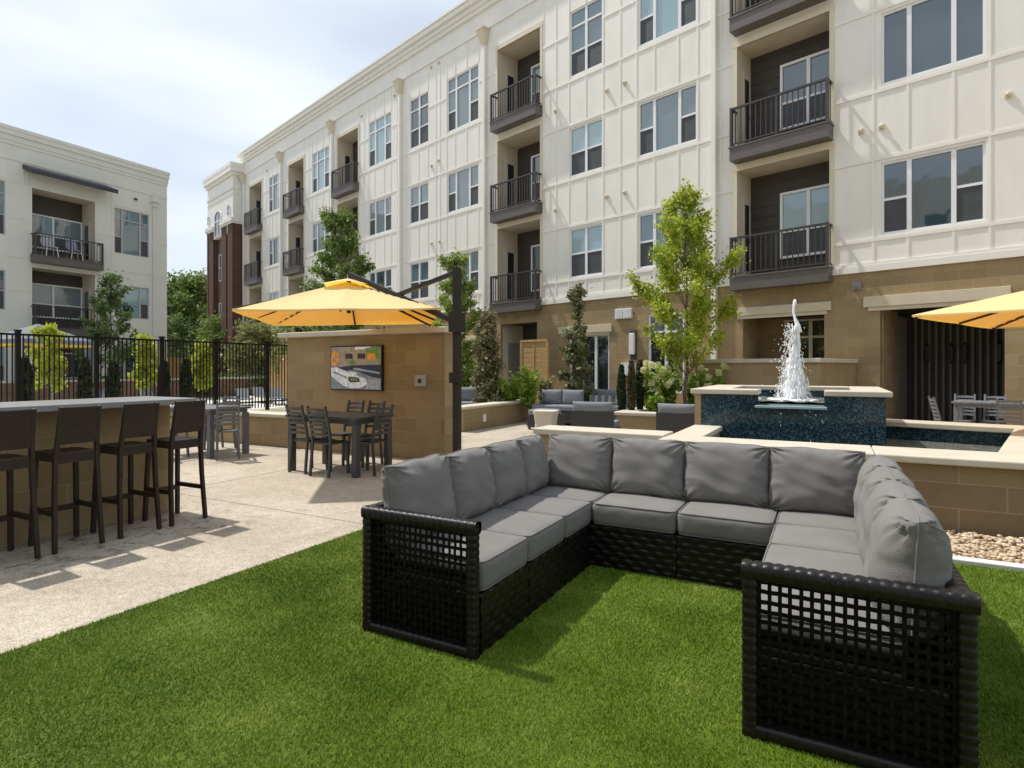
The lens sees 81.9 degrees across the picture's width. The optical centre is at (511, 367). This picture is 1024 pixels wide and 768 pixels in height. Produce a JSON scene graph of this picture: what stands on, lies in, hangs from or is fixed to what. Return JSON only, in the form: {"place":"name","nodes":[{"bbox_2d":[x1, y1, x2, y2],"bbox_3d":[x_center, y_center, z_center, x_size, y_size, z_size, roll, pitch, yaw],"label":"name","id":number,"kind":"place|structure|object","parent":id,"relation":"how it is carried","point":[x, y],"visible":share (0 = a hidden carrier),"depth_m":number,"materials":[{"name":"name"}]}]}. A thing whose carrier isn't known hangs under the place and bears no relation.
{"place":"outdoors","nodes":[
{"label":"outdoors","id":0,"kind":"place"},
{"bbox_2d":[0,123,169,380],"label":"apartment building","id":1,"kind":"structure","parent":0,"point":[104,211],"depth_m":26.96,"materials":[{"name":"white paint"}]},
{"bbox_2d":[32,213,82,254],"bbox_3d":[-20.755,-6.070,26.675,0.063,1.500,2.371,0,0,28],"label":"window","id":2,"kind":"structure","parent":1,"relation":"in","point":[44,224],"depth_m":26.83,"materials":[{"name":"white glass"}]},
{"bbox_2d":[32,283,82,319],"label":"window","id":3,"kind":"structure","parent":1,"relation":"in","point":[42,294],"depth_m":26.81,"materials":[{"name":"white glass"}]},
{"bbox_2d":[114,207,148,257],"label":"window","id":4,"kind":"structure","parent":1,"relation":"in","point":[131,229],"depth_m":28.73,"materials":[{"name":"glass"}]},
{"bbox_2d":[114,285,148,319],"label":"window","id":5,"kind":"structure","parent":1,"relation":"in","point":[139,298],"depth_m":28.98,"materials":[{"name":"grey glass"}]},
{"bbox_2d":[170,395,285,409],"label":"pool deck","id":6,"kind":"structure","parent":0,"point":[247,403],"depth_m":23.09,"materials":[{"name":"white concrete"}]},
{"bbox_2d":[21,356,32,400],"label":"columnar cypress","id":7,"kind":"object","parent":6,"relation":"on","point":[26,381],"visible":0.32,"depth_m":14.61,"materials":[{"name":"green plant"}]},
{"bbox_2d":[2,324,90,399],"bbox_3d":[-15.104,-0.030,18.800,2.160,2.760,2.160,0,0,20],"label":"patio umbrella","id":8,"kind":"object","parent":6,"relation":"on","point":[24,330],"visible":0.2,"depth_m":18.49,"materials":[{"name":"yellow fabric"}]},
{"bbox_2d":[24,321,69,399],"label":"young tree","id":9,"kind":"object","parent":6,"relation":"on","point":[49,329],"visible":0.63,"depth_m":16.37,"materials":[{"name":"green plant"}]},
{"bbox_2d":[75,357,90,398],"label":"columnar cypress","id":10,"kind":"object","parent":6,"relation":"on","point":[85,379],"visible":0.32,"depth_m":15.77,"materials":[{"name":"green plant"}]},
{"bbox_2d":[71,269,143,368],"bbox_3d":[-16.244,-1.348,24.153,2.899,5.407,2.263,0,0,20],"label":"young tree","id":11,"kind":"object","parent":6,"relation":"on","point":[104,308],"visible":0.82,"depth_m":23.78,"materials":[{"name":"green plant"}]},
{"bbox_2d":[104,361,121,397],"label":"columnar cypress","id":12,"kind":"object","parent":6,"relation":"on","point":[111,381],"visible":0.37,"depth_m":16.38,"materials":[{"name":"green plant"}]},
{"bbox_2d":[2,377,263,401],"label":"pool wall","id":13,"kind":"structure","parent":6,"relation":"on","point":[75,390],"depth_m":24.08,"materials":[{"name":"beige"}]},
{"bbox_2d":[127,332,156,395],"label":"young tree","id":14,"kind":"object","parent":6,"relation":"on","point":[143,336],"visible":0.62,"depth_m":18.52,"materials":[{"name":"green plant"}]},
{"bbox_2d":[191,339,211,399],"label":"young tree","id":15,"kind":"object","parent":6,"relation":"on","point":[202,367],"visible":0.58,"depth_m":20.19,"materials":[{"name":"green plant"}]},
{"bbox_2d":[218,315,279,376],"bbox_3d":[-13.721,-0.790,32.941,4.718,4.299,5.104,0,0,-13],"label":"broad tree","id":16,"kind":"object","parent":6,"relation":"on","point":[258,330],"visible":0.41,"depth_m":31.93,"materials":[{"name":"green plant"}]},
{"bbox_2d":[269,355,286,397],"bbox_3d":[-10.348,0.367,26.009,1.782,1.872,0.072,0,0,38],"label":"cedar fence","id":17,"kind":"object","parent":6,"relation":"on","point":[279,375],"visible":0.35,"depth_m":25.82,"materials":[{"name":"beige wood"}]},
{"bbox_2d":[256,325,331,379],"bbox_3d":[-9.534,-0.659,26.999,3.177,4.181,3.433,0,0,23],"label":"broad tree","id":18,"kind":"object","parent":6,"relation":"on","point":[289,329],"visible":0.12,"depth_m":26.31,"materials":[{"name":"green plant"}]},
{"bbox_2d":[0,0,462,282],"label":"sky","id":19,"kind":"structure","parent":0,"point":[180,88],"materials":[{"name":"white"}]},
{"bbox_2d":[0,407,570,653],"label":"patio","id":20,"kind":"structure","parent":0,"point":[85,577],"depth_m":4.66,"materials":[{"name":"concrete"}]},
{"bbox_2d":[0,408,40,558],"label":"bar stool","id":21,"kind":"object","parent":20,"relation":"on","point":[17,429],"visible":1,"depth_m":4.16,"materials":[{"name":"brown plastic"}]},
{"bbox_2d":[28,405,104,553],"bbox_3d":[-3.401,0.817,4.512,0.438,1.069,0.340,0,0,30],"label":"bar stool","id":22,"kind":"object","parent":20,"relation":"on","point":[74,425],"visible":0.98,"depth_m":4.45,"materials":[{"name":"brown plastic"}]},
{"bbox_2d":[0,396,196,547],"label":"bar counter","id":23,"kind":"object","parent":20,"relation":"on","point":[110,423],"visible":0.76,"depth_m":4.90,"materials":[{"name":"beige concrete"}]},
{"bbox_2d":[90,402,161,538],"bbox_3d":[-3.195,0.817,4.896,0.438,1.069,0.340,0,0,26],"label":"bar stool","id":24,"kind":"object","parent":20,"relation":"on","point":[139,420],"visible":1,"depth_m":4.84,"materials":[{"name":"brown plastic"}]},
{"bbox_2d":[0,329,286,409],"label":"metal fence","id":25,"kind":"object","parent":20,"relation":"on","point":[161,364],"visible":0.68,"depth_m":15.60,"materials":[{"name":"black metal"}]},
{"bbox_2d":[142,400,207,525],"bbox_3d":[-2.999,0.817,5.261,0.438,1.069,0.340,0,0,27],"label":"bar stool","id":26,"kind":"object","parent":20,"relation":"on","point":[188,416],"visible":0.99,"depth_m":5.21,"materials":[{"name":"brown plastic"}]},
{"bbox_2d":[167,312,201,357],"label":"broad tree","id":27,"kind":"object","parent":20,"relation":"on","point":[178,328],"visible":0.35,"depth_m":41.61,"materials":[{"name":"green plant"}]},
{"bbox_2d":[167,268,206,353],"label":"tree","id":28,"kind":"object","parent":20,"relation":"on","point":[187,295],"visible":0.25,"depth_m":44.46,"materials":[{"name":"green plant"}]},
{"bbox_2d":[178,310,226,374],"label":"broad tree","id":29,"kind":"object","parent":20,"relation":"on","point":[213,325],"visible":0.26,"depth_m":36.89,"materials":[{"name":"green plant"}]},
{"bbox_2d":[170,404,250,458],"bbox_3d":[-4.865,0.980,9.369,1.234,0.740,0.720,0,0,28],"label":"dining table","id":30,"kind":"object","parent":20,"relation":"on","point":[210,411],"visible":0.43,"depth_m":9.10,"materials":[{"name":"grey plastic"}]},
{"bbox_2d":[202,161,244,376],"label":"brick tower","id":31,"kind":"structure","parent":20,"relation":"on","point":[222,185],"depth_m":36.37,"materials":[{"name":"red brick"}]},
{"bbox_2d":[215,400,240,460],"bbox_3d":[-4.245,0.909,8.811,0.345,0.885,0.457,0,0,-27],"label":"dining chair","id":32,"kind":"object","parent":20,"relation":"on","point":[236,430],"visible":1,"depth_m":8.66,"materials":[{"name":"grey plastic"}]},
{"bbox_2d":[170,410,286,446],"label":"wall","id":33,"kind":"structure","parent":20,"relation":"on","point":[267,428],"depth_m":10.31,"materials":[{"name":"beige concrete"}]},
{"bbox_2d":[285,404,327,473],"bbox_3d":[-2.686,0.909,7.723,0.326,0.885,0.457,0,0,30],"label":"dining chair","id":34,"kind":"object","parent":20,"relation":"on","point":[307,438],"visible":0.98,"depth_m":7.59,"materials":[{"name":"grey plastic"}]},
{"bbox_2d":[306,405,349,477],"bbox_3d":[-2.328,0.909,7.462,0.326,0.885,0.457,0,0,25],"label":"dining chair","id":35,"kind":"object","parent":20,"relation":"on","point":[330,441],"visible":1,"depth_m":7.33,"materials":[{"name":"grey plastic"}]},
{"bbox_2d":[285,411,393,477],"bbox_3d":[-2.276,0.980,7.807,1.234,0.740,0.720,0,0,28],"label":"dining table","id":36,"kind":"object","parent":20,"relation":"on","point":[355,420],"visible":0.65,"depth_m":7.53,"materials":[{"name":"grey plastic"}]},
{"bbox_2d":[297,205,392,331],"bbox_3d":[-5.465,-1.967,19.011,2.926,6.643,2.695,0,0,-41],"label":"young tree","id":37,"kind":"object","parent":20,"relation":"on","point":[341,246],"visible":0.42,"depth_m":18.77,"materials":[{"name":"green plant"}]},
{"bbox_2d":[328,400,364,465],"bbox_3d":[-2.370,0.909,8.435,0.326,0.885,0.457,0,0,28],"label":"dining chair","id":38,"kind":"object","parent":20,"relation":"on","point":[343,434],"visible":0.58,"depth_m":8.51,"materials":[{"name":"grey plastic"}]},
{"bbox_2d":[232,267,464,452],"bbox_3d":[-1.811,0.036,7.577,2.905,2.628,2.958,0,0,-11],"label":"cantilever umbrella","id":39,"kind":"object","parent":20,"relation":"on","point":[359,300],"visible":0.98,"depth_m":7.11,"materials":[{"name":"yellow fabric"}]},
{"bbox_2d":[348,400,385,467],"bbox_3d":[-2.032,0.909,8.253,0.326,0.885,0.457,0,0,32],"label":"dining chair","id":40,"kind":"object","parent":20,"relation":"on","point":[365,434],"visible":0.49,"depth_m":8.28,"materials":[{"name":"grey plastic"}]},
{"bbox_2d":[278,326,463,458],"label":"block feature wall","id":41,"kind":"structure","parent":20,"relation":"on","point":[421,419],"depth_m":8.91,"materials":[{"name":"beige stone"}]},
{"bbox_2d":[330,345,383,390],"bbox_3d":[-2.437,0.000,9.240,1.060,0.700,0.064,0,0,28],"label":"television","id":42,"kind":"object","parent":41,"relation":"attached to","point":[360,367],"visible":1,"depth_m":9.19,"materials":[{"name":"black plastic"}]},
{"bbox_2d":[351,404,393,475],"bbox_3d":[-1.782,0.909,7.567,0.457,0.885,0.326,0,0,26],"label":"dining chair","id":43,"kind":"object","parent":20,"relation":"on","point":[372,440],"visible":0.94,"depth_m":7.49,"materials":[{"name":"grey plastic"}]},
{"bbox_2d":[461,400,528,431],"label":"planter wall","id":44,"kind":"structure","parent":20,"relation":"on","point":[476,416],"depth_m":13.49,"materials":[{"name":"beige stone"}]},
{"bbox_2d":[493,371,519,400],"bbox_3d":[-0.110,0.551,14.884,0.869,0.963,0.834,0,0,28],"label":"leafy shrub","id":45,"kind":"object","parent":44,"relation":"in","point":[507,392],"visible":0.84,"depth_m":14.74,"materials":[{"name":"green plant"}]},
{"bbox_2d":[514,361,541,409],"bbox_3d":[0.408,0.426,14.624,0.630,1.256,0.703,0,0,-21],"label":"leafy shrub","id":46,"kind":"object","parent":44,"relation":"in","point":[527,391],"visible":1,"depth_m":14.50,"materials":[{"name":"green plant"}]},
{"bbox_2d":[0,530,1023,767],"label":"turf base","id":47,"kind":"object","parent":20,"relation":"on","point":[593,764],"depth_m":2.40,"materials":[{"name":"green plant"}]},
{"bbox_2d":[361,434,980,767],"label":"sectional sofa","id":48,"kind":"object","parent":47,"relation":"on","point":[861,606],"visible":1,"depth_m":2.90,"materials":[{"name":"grey fabric"}]},
{"bbox_2d":[533,409,558,434],"bbox_3d":[0.657,1.085,11.400,0.470,0.530,0.470,0,0,18],"label":"side table","id":49,"kind":"object","parent":20,"relation":"on","point":[544,417],"visible":0.65,"depth_m":11.22,"materials":[{"name":"concrete"}]},
{"bbox_2d":[532,389,585,423],"bbox_3d":[1.126,0.940,14.320,1.150,0.820,0.706,0,0,28],"label":"lounge sofa","id":50,"kind":"object","parent":20,"relation":"on","point":[552,399],"visible":0.66,"depth_m":14.37,"materials":[{"name":"grey fabric"}]},
{"bbox_2d":[555,282,595,399],"bbox_3d":[1.648,-0.408,14.953,1.098,3.520,0.901,0,0,27],"label":"magnolia","id":51,"kind":"object","parent":20,"relation":"on","point":[578,362],"visible":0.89,"depth_m":14.81,"materials":[{"name":"green plant"}]},
{"bbox_2d":[571,401,621,428],"bbox_3d":[1.525,0.970,10.628,0.760,0.760,0.707,0,0,22],"label":"lounge chair","id":52,"kind":"object","parent":20,"relation":"on","point":[593,414],"visible":0.69,"depth_m":10.31,"materials":[{"name":"grey wicker"}]},
{"bbox_2d":[533,425,672,455],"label":"wall","id":53,"kind":"structure","parent":20,"relation":"on","point":[543,432],"depth_m":6.70,"materials":[{"name":"beige concrete"}]},
{"bbox_2d":[236,0,1023,424],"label":"apartment building","id":54,"kind":"structure","parent":20,"relation":"on","point":[852,170],"depth_m":14.95,"materials":[{"name":"beige paint"}]},
{"bbox_2d":[269,173,278,212],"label":"window","id":55,"kind":"structure","parent":54,"relation":"in","point":[273,181],"depth_m":32.95,"materials":[{"name":"white glass"}]},
{"bbox_2d":[313,146,328,192],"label":"window","id":56,"kind":"structure","parent":54,"relation":"in","point":[320,158],"depth_m":29.05,"materials":[{"name":"glass"}]},
{"bbox_2d":[369,196,390,235],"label":"window","id":57,"kind":"structure","parent":54,"relation":"in","point":[379,210],"depth_m":25.30,"materials":[{"name":"clear glass"}]},
{"bbox_2d":[369,112,390,167],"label":"window","id":58,"kind":"structure","parent":54,"relation":"in","point":[379,129],"depth_m":25.30,"materials":[{"name":"glass"}]},
{"bbox_2d":[410,260,427,299],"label":"window","id":59,"kind":"structure","parent":54,"relation":"in","point":[418,271],"depth_m":23.24,"materials":[{"name":"glass"}]},
{"bbox_2d":[410,182,427,223],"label":"window","id":60,"kind":"structure","parent":54,"relation":"in","point":[418,194],"depth_m":23.24,"materials":[{"name":"glass"}]},
{"bbox_2d":[410,91,427,148],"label":"window","id":61,"kind":"structure","parent":54,"relation":"in","point":[419,105],"depth_m":23.24,"materials":[{"name":"glass"}]},
{"bbox_2d":[448,250,477,294],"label":"window","id":62,"kind":"structure","parent":54,"relation":"in","point":[472,270],"depth_m":21.06,"materials":[{"name":"glass"}]},
{"bbox_2d":[448,164,477,212],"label":"window","id":63,"kind":"structure","parent":54,"relation":"in","point":[463,183],"depth_m":21.41,"materials":[{"name":"glass"}]},
{"bbox_2d":[448,64,477,131],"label":"window","id":64,"kind":"structure","parent":54,"relation":"in","point":[462,88],"depth_m":21.41,"materials":[{"name":"glass"}]},
{"bbox_2d":[505,247,515,301],"bbox_3d":[-0.049,-3.140,20.413,0.475,2.000,0.031,0,0,-45],"label":"patio door","id":65,"kind":"structure","parent":54,"relation":"in","point":[510,254],"depth_m":20.39,"materials":[{"name":"clear glass"}]},
{"bbox_2d":[508,343,518,399],"bbox_3d":[0.057,0.225,20.336,0.500,2.150,0.040,0,0,-45],"label":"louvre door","id":66,"kind":"structure","parent":54,"relation":"in","point":[513,348],"depth_m":20.30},
{"bbox_2d":[570,223,601,277],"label":"window","id":67,"kind":"structure","parent":54,"relation":"in","point":[585,242],"depth_m":17.38,"materials":[{"name":"clear glass"}]},
{"bbox_2d":[570,118,601,176],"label":"window","id":68,"kind":"structure","parent":54,"relation":"in","point":[585,139],"depth_m":17.38,"materials":[{"name":"grey glass"}]},
{"bbox_2d":[570,0,601,77],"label":"window","id":69,"kind":"structure","parent":54,"relation":"in","point":[586,21],"depth_m":17.38,"materials":[{"name":"glass"}]},
{"bbox_2d":[570,335,608,401],"bbox_3d":[2.286,0.180,17.332,0.063,2.300,1.460,0,0,-45],"label":"window","id":70,"kind":"structure","parent":54,"relation":"in","point":[599,379],"depth_m":17.12,"materials":[{"name":"grey glass"}]},
{"bbox_2d":[648,312,683,392],"bbox_3d":[4.074,-0.400,15.539,0.064,2.100,1.070,0,0,-45],"label":"window","id":71,"kind":"structure","parent":54,"relation":"in","point":[654,353],"depth_m":15.66,"materials":[{"name":"white plastic"}]},
{"bbox_2d":[639,206,694,267],"bbox_3d":[4.089,-3.440,15.523,0.063,1.460,1.730,0,0,-45],"label":"window","id":72,"kind":"structure","parent":54,"relation":"in","point":[647,233],"depth_m":15.92,"materials":[{"name":"glass"}]},
{"bbox_2d":[639,83,695,156],"bbox_3d":[4.089,-6.480,15.523,0.063,1.460,1.730,0,0,-45],"label":"window","id":73,"kind":"structure","parent":54,"relation":"in","point":[668,120],"depth_m":15.51,"materials":[{"name":"grey glass"}]},
{"bbox_2d":[639,0,695,46],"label":"window","id":74,"kind":"structure","parent":54,"relation":"in","point":[657,18],"depth_m":15.64,"materials":[{"name":"glass"}]},
{"bbox_2d":[743,197,749,274],"bbox_3d":[5.748,-3.140,14.422,0.375,2.000,0.055,0,0,-45],"label":"patio door","id":75,"kind":"structure","parent":54,"relation":"in","point":[746,202],"depth_m":14.40,"materials":[{"name":"clear glass"}]},
{"bbox_2d":[743,71,749,142],"bbox_3d":[5.748,-6.190,14.422,0.375,2.000,0.055,0,0,-45],"label":"patio door","id":76,"kind":"structure","parent":54,"relation":"in","point":[746,78],"depth_m":14.40,"materials":[{"name":"clear glass"}]},
{"bbox_2d":[784,318,823,357],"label":"window","id":77,"kind":"structure","parent":54,"relation":"in","point":[811,336],"depth_m":13.80,"materials":[{"name":"black glass"}]},
{"bbox_2d":[780,183,828,258],"bbox_3d":[6.868,-3.385,13.656,0.063,1.570,1.279,0,0,-45],"label":"window","id":78,"kind":"structure","parent":54,"relation":"in","point":[806,206],"depth_m":13.73,"materials":[{"name":"clear glass"}]},
{"bbox_2d":[780,48,828,131],"bbox_3d":[6.868,-6.435,13.656,0.063,1.570,1.279,0,0,-45],"label":"window","id":79,"kind":"structure","parent":54,"relation":"in","point":[813,67],"depth_m":13.73,"materials":[{"name":"grey glass"}]},
{"bbox_2d":[881,141,985,234],"bbox_3d":[8.141,-3.440,11.457,0.063,1.460,1.670,0,0,-45],"label":"window","id":80,"kind":"structure","parent":54,"relation":"in","point":[947,187],"depth_m":11.42,"materials":[{"name":"glass"}]},
{"bbox_2d":[881,0,985,84],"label":"window","id":81,"kind":"structure","parent":54,"relation":"in","point":[921,36],"depth_m":11.49,"materials":[{"name":"glass"}]},
{"bbox_2d":[614,405,655,429],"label":"planter wall","id":82,"kind":"structure","parent":20,"relation":"on","point":[644,419],"depth_m":11.27,"materials":[{"name":"beige stone"}]},
{"bbox_2d":[616,364,626,410],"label":"columnar cypress","id":83,"kind":"object","parent":82,"relation":"on","point":[621,391],"visible":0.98,"depth_m":12.05,"materials":[{"name":"green plant"}]},
{"bbox_2d":[626,360,636,409],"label":"columnar cypress","id":84,"kind":"object","parent":82,"relation":"on","point":[631,387],"visible":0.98,"depth_m":11.90,"materials":[{"name":"green plant"}]},
{"bbox_2d":[639,360,666,410],"bbox_3d":[2.815,0.378,12.127,0.583,1.098,0.643,0,0,-8],"label":"hydrangea","id":85,"kind":"object","parent":82,"relation":"on","point":[651,386],"visible":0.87,"depth_m":11.98,"materials":[{"name":"green plant"}]},
{"bbox_2d":[657,364,684,403],"bbox_3d":[3.255,0.402,12.291,0.600,1.079,0.796,0,0,3],"label":"hydrangea","id":86,"kind":"object","parent":82,"relation":"on","point":[668,390],"visible":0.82,"depth_m":12.16,"materials":[{"name":"green plant"}]},
{"bbox_2d":[624,178,750,403],"bbox_3d":[3.574,-1.446,11.872,2.323,4.799,2.029,0,0,-6],"label":"young tree","id":87,"kind":"object","parent":82,"relation":"on","point":[694,229],"visible":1,"depth_m":11.74,"materials":[{"name":"green plant"}]},
{"bbox_2d":[681,367,707,403],"bbox_3d":[3.763,0.452,12.189,0.526,0.946,0.509,0,0,-25],"label":"hydrangea","id":88,"kind":"object","parent":82,"relation":"on","point":[690,396],"visible":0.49,"depth_m":12.12,"materials":[{"name":"green plant"}]},
{"bbox_2d":[696,363,730,386],"bbox_3d":[4.069,0.419,11.994,0.756,1.050,0.646,0,0,-37],"label":"hydrangea","id":89,"kind":"object","parent":82,"relation":"on","point":[710,381],"visible":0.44,"depth_m":11.87,"materials":[{"name":"green plant"}]},
{"bbox_2d":[656,403,694,433],"bbox_3d":[2.927,0.975,10.180,0.700,0.750,0.707,0,0,30],"label":"lounge chair","id":90,"kind":"object","parent":20,"relation":"on","point":[674,418],"visible":0.56,"depth_m":9.90,"materials":[{"name":"grey fabric"}]},
{"bbox_2d":[672,425,721,436],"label":"pool side wall","id":91,"kind":"structure","parent":20,"relation":"on","point":[705,430],"depth_m":6.92,"materials":[{"name":"beige concrete"}]},
{"bbox_2d":[689,358,857,386],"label":"patio wall","id":92,"kind":"structure","parent":20,"relation":"on","point":[828,372],"depth_m":11.50,"materials":[{"name":"beige stone"}]},
{"bbox_2d":[691,299,892,447],"bbox_3d":[3.752,0.220,7.986,2.210,2.260,2.278,0,0,28],"label":"fountain","id":93,"kind":"object","parent":20,"relation":"on","point":[794,407],"visible":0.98,"depth_m":7.28,"materials":[{"name":"blue tile"}]},
{"bbox_2d":[658,435,1023,537],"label":"pool wall","id":94,"kind":"structure","parent":20,"relation":"on","point":[978,492],"depth_m":4.80,"materials":[{"name":"stone"}]},
{"bbox_2d":[886,419,1023,445],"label":"pool back wall","id":95,"kind":"structure","parent":20,"relation":"on","point":[969,433],"depth_m":7.66,"materials":[{"name":"blue tile"}]},
{"bbox_2d":[912,291,1023,329],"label":"cantilever umbrella","id":96,"kind":"object","parent":20,"relation":"on","point":[1002,311],"visible":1,"depth_m":6.74,"materials":[{"name":"yellow fabric"}]},
{"bbox_2d":[944,530,1023,563],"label":"pebble bed","id":97,"kind":"object","parent":20,"relation":"on","point":[981,539],"depth_m":4.41,"materials":[{"name":"beige stone"}]},
{"bbox_2d":[951,400,1023,421],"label":"dining table","id":98,"kind":"object","parent":20,"relation":"on","point":[960,404],"visible":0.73,"depth_m":9.99,"materials":[{"name":"grey plastic"}]},
{"bbox_2d":[953,555,1023,571],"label":"lawn edging","id":99,"kind":"object","parent":20,"relation":"on","point":[995,564],"depth_m":3.99,"materials":[{"name":"white concrete"}]},
{"bbox_2d":[995,428,1023,458],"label":"pool side wall","id":100,"kind":"structure","parent":20,"relation":"on","point":[1012,446],"depth_m":5.46,"materials":[{"name":"beige stone"}]},
{"bbox_2d":[996,398,1022,425],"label":"dining chair","id":101,"kind":"object","parent":20,"relation":"on","point":[998,409],"visible":0.73,"depth_m":9.08,"materials":[{"name":"grey plastic"}]},
{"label":"planting bed","id":102,"kind":"structure","parent":20,"relation":"on","visible":0},
{"bbox_2d":[431,247,481,374],"bbox_3d":[-1.676,-1.070,17.099,1.987,4.848,1.875,0,0,-45],"label":"young tree","id":103,"kind":"object","parent":102,"relation":"on","point":[468,289],"visible":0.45,"depth_m":16.87,"materials":[{"name":"green plant"}]},
{"bbox_2d":[520,339,548,400],"bbox_3d":[0.671,0.250,17.673,0.080,2.200,1.120,0,0,-45],"label":"wooden screen","id":104,"kind":"object","parent":102,"relation":"on","point":[540,347],"visible":0.49,"depth_m":17.59,"materials":[{"name":"brown wood"}]},
{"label":"planting bed","id":105,"kind":"structure","parent":20,"relation":"on","visible":0},
{"bbox_2d":[466,306,506,402],"bbox_3d":[-0.612,-0.112,14.967,1.044,2.926,1.477,0,0,-34],"label":"magnolia","id":106,"kind":"object","parent":105,"relation":"on","point":[489,362],"visible":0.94,"depth_m":14.83,"materials":[{"name":"green plant"}]},
{"bbox_2d":[886,438,1001,451],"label":"pool water","id":107,"kind":"structure","parent":0,"point":[928,444],"depth_m":7.38,"materials":[{"name":"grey liquid"}]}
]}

